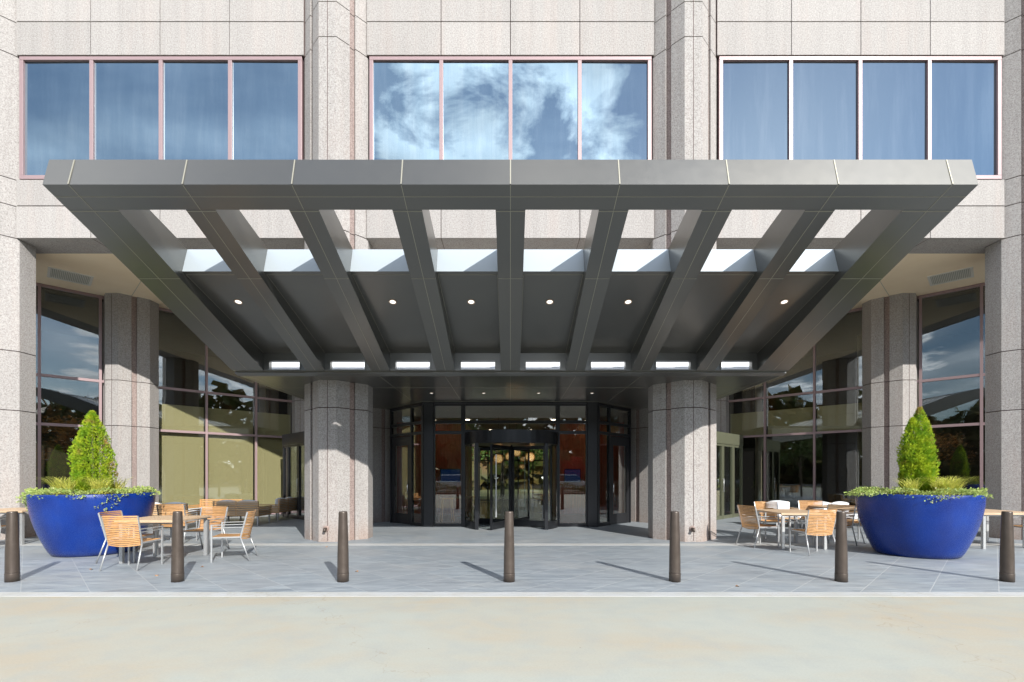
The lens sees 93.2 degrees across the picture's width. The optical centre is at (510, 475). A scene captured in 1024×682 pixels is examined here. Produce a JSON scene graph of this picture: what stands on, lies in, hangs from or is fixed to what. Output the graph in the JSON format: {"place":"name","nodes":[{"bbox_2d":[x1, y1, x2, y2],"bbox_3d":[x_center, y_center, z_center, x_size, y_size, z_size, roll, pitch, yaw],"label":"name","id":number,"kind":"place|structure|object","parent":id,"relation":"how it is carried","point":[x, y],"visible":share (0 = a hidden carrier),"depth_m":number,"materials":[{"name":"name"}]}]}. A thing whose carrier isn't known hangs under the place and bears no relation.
{"place":"outdoors","nodes":[
{"label":"outdoors","id":0,"kind":"place"},
{"bbox_2d":[43,476,135,493],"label":"ornamental grass","id":1,"kind":"object","parent":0,"point":[59,484],"depth_m":9.11,"materials":[{"name":"green plant"}]},
{"bbox_2d":[439,498,454,521],"bbox_3d":[-2.086,1.101,15.900,0.435,0.762,0.395,0,0,-17],"label":"bar stool","id":2,"kind":"object","parent":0,"point":[441,507],"visible":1,"depth_m":15.79,"materials":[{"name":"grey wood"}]},
{"bbox_2d":[452,496,473,517],"bbox_3d":[-1.675,1.110,17.200,0.800,0.740,0.800,0,0,0],"label":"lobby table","id":3,"kind":"object","parent":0,"point":[465,497],"visible":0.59,"depth_m":17.07,"materials":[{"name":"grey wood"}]},
{"bbox_2d":[472,478,548,498],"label":"ground","id":4,"kind":"structure","parent":0,"point":[483,494],"depth_m":41.61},
{"bbox_2d":[472,447,489,459],"bbox_3d":[-3.247,-2.525,33.685,6.284,8.164,7.474,0,0,41],"label":"garden tree","id":5,"kind":"object","parent":4,"relation":"on","point":[481,452],"visible":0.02,"depth_m":33.60,"materials":[{"name":"green plant"}]},
{"bbox_2d":[472,449,542,496],"bbox_3d":[-0.617,-2.732,35.881,9.558,8.578,9.117,0,0,6],"label":"garden tree","id":6,"kind":"object","parent":4,"relation":"on","point":[505,451],"visible":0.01,"depth_m":35.97,"materials":[{"name":"green plant"}]},
{"bbox_2d":[472,447,548,489],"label":"woodland","id":7,"kind":"object","parent":4,"relation":"on","point":[538,475],"visible":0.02,"depth_m":55.31,"materials":[{"name":"green plant"}]},
{"bbox_2d":[0,592,1023,596],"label":"kerb band","id":8,"kind":"object","parent":4,"relation":"on","point":[511,594],"visible":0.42,"depth_m":6.11,"materials":[{"name":"concrete"}]},
{"bbox_2d":[504,449,548,475],"bbox_3d":[2.371,-2.395,33.917,8.163,7.904,5.431,0,0,43],"label":"garden tree","id":9,"kind":"object","parent":4,"relation":"on","point":[540,456],"visible":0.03,"depth_m":34.32,"materials":[{"name":"green plant"}]},
{"bbox_2d":[0,597,1023,681],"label":"driveway","id":10,"kind":"structure","parent":0,"point":[511,639],"depth_m":4.44,"materials":[{"name":"beige concrete"}]},
{"bbox_2d":[0,513,1023,591],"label":"paving","id":11,"kind":"structure","parent":0,"point":[537,569],"depth_m":8.11,"materials":[{"name":"grey stone"}]},
{"bbox_2d":[0,516,5,533],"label":"dining chair","id":12,"kind":"object","parent":11,"relation":"on","point":[2,526],"visible":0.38,"depth_m":10.09,"materials":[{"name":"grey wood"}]},
{"bbox_2d":[4,511,19,582],"bbox_3d":[-7.094,1.002,6.890,0.162,0.996,0.162,0,0,0],"label":"bollard","id":13,"kind":"object","parent":11,"relation":"on","point":[12,561],"visible":1,"depth_m":6.84,"materials":[{"name":"brown metal"}]},
{"bbox_2d":[0,508,27,544],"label":"dining table","id":14,"kind":"object","parent":11,"relation":"on","point":[21,511],"visible":0.43,"depth_m":10.55,"materials":[{"name":"brown wood"}]},
{"bbox_2d":[26,491,155,556],"bbox_3d":[-8.170,0.915,9.520,1.920,1.170,1.920,0,0,0],"label":"blue planter","id":15,"kind":"object","parent":11,"relation":"on","point":[63,525],"visible":0.74,"depth_m":8.79,"materials":[{"name":"ceramic"}]},
{"bbox_2d":[16,486,160,511],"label":"trailing plants","id":16,"kind":"object","parent":15,"relation":"in","point":[52,490],"visible":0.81,"depth_m":8.92,"materials":[{"name":"green plant"}]},
{"bbox_2d":[66,410,118,492],"bbox_3d":[-8.218,-0.445,9.524,0.800,1.731,0.804,0,0,0],"label":"conifer","id":17,"kind":"object","parent":15,"relation":"in","point":[76,458],"visible":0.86,"depth_m":9.39,"materials":[{"name":"green plant"}]},
{"bbox_2d":[95,510,154,563],"bbox_3d":[-6.841,1.067,8.614,0.629,0.874,0.595,0,0,-6],"label":"dining chair","id":18,"kind":"object","parent":11,"relation":"on","point":[121,514],"visible":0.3,"depth_m":8.58,"materials":[{"name":"brown wood"}]},
{"bbox_2d":[99,516,162,570],"bbox_3d":[-6.188,1.067,7.919,0.595,0.874,0.629,0,0,-2],"label":"dining chair","id":19,"kind":"object","parent":11,"relation":"on","point":[125,539],"visible":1,"depth_m":7.69,"materials":[{"name":"brown wood"}]},
{"bbox_2d":[114,515,211,563],"bbox_3d":[-6.210,1.126,8.720,1.060,0.748,0.988,0,0,-2],"label":"dining table","id":20,"kind":"object","parent":11,"relation":"on","point":[156,520],"visible":0.66,"depth_m":8.76,"materials":[{"name":"brown wood"}]},
{"bbox_2d":[156,504,197,541],"bbox_3d":[-7.541,1.067,10.939,0.595,0.874,0.629,0,0,-8],"label":"dining chair","id":21,"kind":"object","parent":11,"relation":"on","point":[170,513],"visible":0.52,"depth_m":10.71,"materials":[{"name":"brown wood"}]},
{"bbox_2d":[171,511,184,582],"bbox_3d":[-4.739,1.002,6.890,0.162,0.996,0.162,0,0,0],"label":"bollard","id":22,"kind":"object","parent":11,"relation":"on","point":[177,561],"visible":1,"depth_m":6.83,"materials":[{"name":"brown metal"}]},
{"bbox_2d":[152,502,205,529],"bbox_3d":[-9.750,1.115,13.840,1.544,0.770,0.820,0,0,0],"label":"slatted sofa","id":23,"kind":"object","parent":11,"relation":"on","point":[187,511],"visible":0.27,"depth_m":13.51,"materials":[{"name":"brown wood"}]},
{"bbox_2d":[183,506,229,553],"bbox_3d":[-6.096,1.067,9.681,0.595,0.874,0.629,0,0,4],"label":"dining chair","id":24,"kind":"object","parent":11,"relation":"on","point":[199,529],"visible":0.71,"depth_m":9.90,"materials":[{"name":"brown wood"}]},
{"bbox_2d":[188,499,242,523],"bbox_3d":[-9.550,1.133,15.610,1.444,0.735,0.820,0,0,0],"label":"slatted sofa","id":25,"kind":"object","parent":11,"relation":"on","point":[199,505],"visible":0.21,"depth_m":15.96,"materials":[{"name":"brown wood"}]},
{"bbox_2d":[210,510,258,562],"bbox_3d":[-4.960,1.067,8.735,0.629,0.874,0.595,0,0,-14],"label":"dining chair","id":26,"kind":"object","parent":11,"relation":"on","point":[233,535],"visible":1,"depth_m":8.56,"materials":[{"name":"brown wood"}]},
{"bbox_2d":[212,500,271,524],"bbox_3d":[-8.350,1.115,15.090,1.424,0.770,0.820,0,0,0],"label":"slatted sofa","id":27,"kind":"object","parent":11,"relation":"on","point":[239,508],"visible":0.92,"depth_m":14.68,"materials":[{"name":"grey wood"}]},
{"bbox_2d":[259,497,296,520],"bbox_3d":[-8.040,1.115,16.700,0.820,0.770,1.344,0,0,2],"label":"slatted sofa","id":28,"kind":"object","parent":11,"relation":"on","point":[286,504],"visible":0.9,"depth_m":16.36,"materials":[{"name":"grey wood"}]},
{"bbox_2d":[337,511,348,582],"bbox_3d":[-2.384,1.002,6.890,0.162,0.996,0.162,0,0,0],"label":"bollard","id":29,"kind":"object","parent":11,"relation":"on","point":[342,562],"visible":1,"depth_m":6.83,"materials":[{"name":"brown metal"}]},
{"bbox_2d":[503,511,514,582],"bbox_3d":[-0.018,1.002,6.890,0.162,0.996,0.162,0,0,0],"label":"bollard","id":30,"kind":"object","parent":11,"relation":"on","point":[509,567],"visible":1,"depth_m":6.83,"materials":[{"name":"brown metal"}]},
{"bbox_2d":[0,543,1022,545],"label":"paving band","id":31,"kind":"object","parent":11,"relation":"attached to","point":[515,544],"depth_m":10.57,"materials":[{"name":"concrete"}]},
{"bbox_2d":[0,0,1023,541],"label":"office building","id":32,"kind":"structure","parent":11,"relation":"on","point":[368,264],"depth_m":11.50,"materials":[{"name":"stone"}]},
{"bbox_2d":[19,56,303,179],"bbox_3d":[-8.330,-8.525,11.570,6.720,2.920,0.120,0,0,0],"label":"ribbon window","id":33,"kind":"structure","parent":32,"relation":"in","point":[71,107],"depth_m":11.56,"materials":[{"name":"blue glass"}]},
{"bbox_2d":[392,436,409,523],"bbox_3d":[-3.448,0.129,15.172,1.090,2.718,0.123,0,0,45],"label":"entrance door","id":34,"kind":"structure","parent":32,"relation":"in","point":[403,518],"depth_m":15.28,"materials":[{"name":"grey"}]},
{"bbox_2d":[493,417,503,463],"bbox_3d":[-0.428,-1.262,17.200,0.376,1.677,0.376,0,0,0],"label":"pendant lamp","id":35,"kind":"object","parent":32,"relation":"hanging from","point":[500,458],"visible":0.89,"depth_m":17.10,"materials":[{"name":"brown wicker"}]},
{"bbox_2d":[505,424,509,460],"bbox_3d":[-0.041,-1.354,19.500,0.356,1.493,0.356,0,0,0],"label":"pendant lamp","id":36,"kind":"object","parent":32,"relation":"hanging from","point":[507,456],"visible":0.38,"depth_m":19.42,"materials":[{"name":"brown wicker"}]},
{"bbox_2d":[369,56,651,159],"bbox_3d":[0.000,-8.525,11.570,6.720,2.920,0.120,0,0,0],"label":"ribbon window","id":37,"kind":"structure","parent":32,"relation":"in","point":[421,107],"depth_m":11.56,"materials":[{"name":"blue glass"}]},
{"bbox_2d":[472,449,548,501],"bbox_3d":[0.000,-0.300,28.050,8.000,3.600,0.100,0,0,0],"label":"rear window","id":38,"kind":"structure","parent":32,"relation":"in","point":[487,460],"depth_m":28.00,"materials":[{"name":"grey metal"}]},
{"bbox_2d":[465,429,557,529],"bbox_3d":[0.030,0.120,14.480,2.800,2.760,2.800,0,0,0],"label":"revolving door","id":39,"kind":"structure","parent":32,"relation":"in","point":[511,440],"depth_m":13.56,"materials":[{"name":"grey"}]},
{"bbox_2d":[514,424,520,456],"bbox_3d":[0.236,-1.414,18.600,0.356,1.372,0.356,0,0,0],"label":"pendant lamp","id":40,"kind":"object","parent":32,"relation":"hanging from","point":[517,453],"visible":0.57,"depth_m":18.50,"materials":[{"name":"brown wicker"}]},
{"bbox_2d":[525,452,534,461],"bbox_3d":[0.692,-1.293,17.200,0.376,1.613,0.376,0,0,0],"label":"pendant lamp","id":41,"kind":"object","parent":32,"relation":"hanging from","point":[532,456],"visible":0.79,"depth_m":17.10,"materials":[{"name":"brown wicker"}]},
{"bbox_2d":[611,436,628,523],"bbox_3d":[3.448,0.129,15.172,0.123,2.718,1.090,0,0,45],"label":"entrance door","id":42,"kind":"structure","parent":32,"relation":"in","point":[617,518],"depth_m":15.28,"materials":[{"name":"grey"}]},
{"bbox_2d":[717,56,1001,179],"bbox_3d":[8.330,-8.525,11.570,6.720,2.920,0.120,0,0,0],"label":"ribbon window","id":43,"kind":"structure","parent":32,"relation":"in","point":[770,107],"depth_m":11.56,"materials":[{"name":"blue glass"}]},
{"bbox_2d":[669,511,680,582],"bbox_3d":[2.340,1.002,6.890,0.162,0.996,0.162,0,0,0],"label":"bollard","id":44,"kind":"object","parent":11,"relation":"on","point":[674,562],"visible":1,"depth_m":6.83,"materials":[{"name":"brown metal"}]},
{"bbox_2d":[716,477,719,515],"bbox_3d":[7.592,0.731,17.625,0.517,1.498,0.585,0,0,40],"label":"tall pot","id":45,"kind":"object","parent":11,"relation":"on","point":[717,502],"visible":0.38,"depth_m":17.42,"materials":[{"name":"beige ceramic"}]},
{"bbox_2d":[735,505,778,547],"bbox_3d":[5.300,1.067,10.407,0.629,0.874,0.595,0,0,-12],"label":"dining chair","id":46,"kind":"object","parent":11,"relation":"on","point":[758,525],"visible":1,"depth_m":10.26,"materials":[{"name":"brown wood"}]},
{"bbox_2d":[753,502,789,539],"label":"dining chair","id":47,"kind":"object","parent":11,"relation":"on","point":[765,520],"visible":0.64,"depth_m":11.84,"materials":[{"name":"brown wood"}]},
{"bbox_2d":[761,500,802,527],"bbox_3d":[7.980,1.115,14.210,0.844,0.770,0.820,0,0,0],"label":"slatted sofa","id":48,"kind":"object","parent":11,"relation":"on","point":[783,504],"visible":0.34,"depth_m":14.39,"materials":[{"name":"wood"}]},
{"bbox_2d":[756,509,826,548],"bbox_3d":[6.000,1.126,10.400,1.000,0.748,1.158,0,0,0],"label":"dining table","id":49,"kind":"object","parent":11,"relation":"on","point":[795,513],"visible":0.79,"depth_m":9.96,"materials":[{"name":"brown wood"}]},
{"bbox_2d":[789,509,837,555],"bbox_3d":[5.863,1.067,9.359,0.595,0.874,0.629,0,0,-3],"label":"dining chair","id":50,"kind":"object","parent":11,"relation":"on","point":[815,531],"visible":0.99,"depth_m":9.13,"materials":[{"name":"brown wood"}]},
{"bbox_2d":[798,501,831,537],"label":"dining chair","id":51,"kind":"object","parent":11,"relation":"on","point":[805,504],"visible":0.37,"depth_m":12.29,"materials":[{"name":"brown wood"}]},
{"bbox_2d":[809,501,857,527],"bbox_3d":[9.199,1.115,13.610,1.244,0.770,0.820,0,0,-6],"label":"slatted sofa","id":52,"kind":"object","parent":11,"relation":"on","point":[845,503],"visible":0.14,"depth_m":13.82,"materials":[{"name":"white fabric"}]},
{"bbox_2d":[813,504,857,545],"bbox_3d":[7.033,1.067,10.481,0.629,0.874,0.595,0,0,-30],"label":"dining chair","id":53,"kind":"object","parent":11,"relation":"on","point":[849,517],"visible":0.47,"depth_m":10.50,"materials":[{"name":"brown wood"}]},
{"bbox_2d":[805,505,866,537],"bbox_3d":[8.150,1.126,12.100,1.100,0.748,1.008,0,0,0],"label":"dining table","id":54,"kind":"object","parent":11,"relation":"on","point":[823,506],"visible":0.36,"depth_m":11.91,"materials":[{"name":"brown wood"}]},
{"bbox_2d":[834,511,847,582],"bbox_3d":[4.710,1.002,6.890,0.162,0.996,0.162,0,0,0],"label":"bollard","id":55,"kind":"object","parent":11,"relation":"on","point":[841,563],"visible":1,"depth_m":6.83,"materials":[{"name":"brown metal"}]},
{"bbox_2d":[847,513,864,543],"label":"dining chair","id":56,"kind":"object","parent":11,"relation":"on","point":[858,523],"visible":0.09,"depth_m":10.92,"materials":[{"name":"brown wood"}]},
{"bbox_2d":[855,492,985,558],"bbox_3d":[7.800,0.915,9.300,1.920,1.170,1.920,0,0,0],"label":"blue planter","id":57,"kind":"object","parent":11,"relation":"on","point":[903,525],"visible":0.84,"depth_m":8.63,"materials":[{"name":"ceramic"}]},
{"bbox_2d":[896,406,939,492],"bbox_3d":[7.808,-0.461,9.301,0.718,1.768,0.666,0,0,0],"label":"conifer","id":58,"kind":"object","parent":57,"relation":"in","point":[916,456],"visible":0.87,"depth_m":9.17,"materials":[{"name":"green plant"}]},
{"bbox_2d":[844,486,993,502],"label":"trailing plants","id":59,"kind":"object","parent":57,"relation":"in","point":[869,491],"visible":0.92,"depth_m":8.76,"materials":[{"name":"green plant"}]},
{"bbox_2d":[891,476,970,494],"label":"ornamental grass","id":60,"kind":"object","parent":57,"relation":"on","point":[943,482],"depth_m":8.89,"materials":[{"name":"green plant"}]},
{"bbox_2d":[981,509,1023,548],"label":"dining table","id":61,"kind":"object","parent":11,"relation":"on","point":[985,527],"visible":0.37,"depth_m":9.93,"materials":[{"name":"brown wood"}]},
{"bbox_2d":[999,511,1014,582],"bbox_3d":[7.072,1.002,6.890,0.162,0.996,0.162,0,0,0],"label":"bollard","id":62,"kind":"object","parent":11,"relation":"on","point":[1007,562],"visible":1,"depth_m":6.84,"materials":[{"name":"brown metal"}]},
{"bbox_2d":[1014,516,1023,547],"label":"dining chair","id":63,"kind":"object","parent":11,"relation":"on","point":[1019,525],"visible":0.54,"depth_m":10.11,"materials":[{"name":"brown wood"}]},
{"bbox_2d":[533,494,552,512],"bbox_3d":[1.300,1.110,19.500,0.800,0.740,0.800,0,0,0],"label":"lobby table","id":64,"kind":"object","parent":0,"point":[542,500],"visible":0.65,"depth_m":19.38,"materials":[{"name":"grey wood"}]}
]}

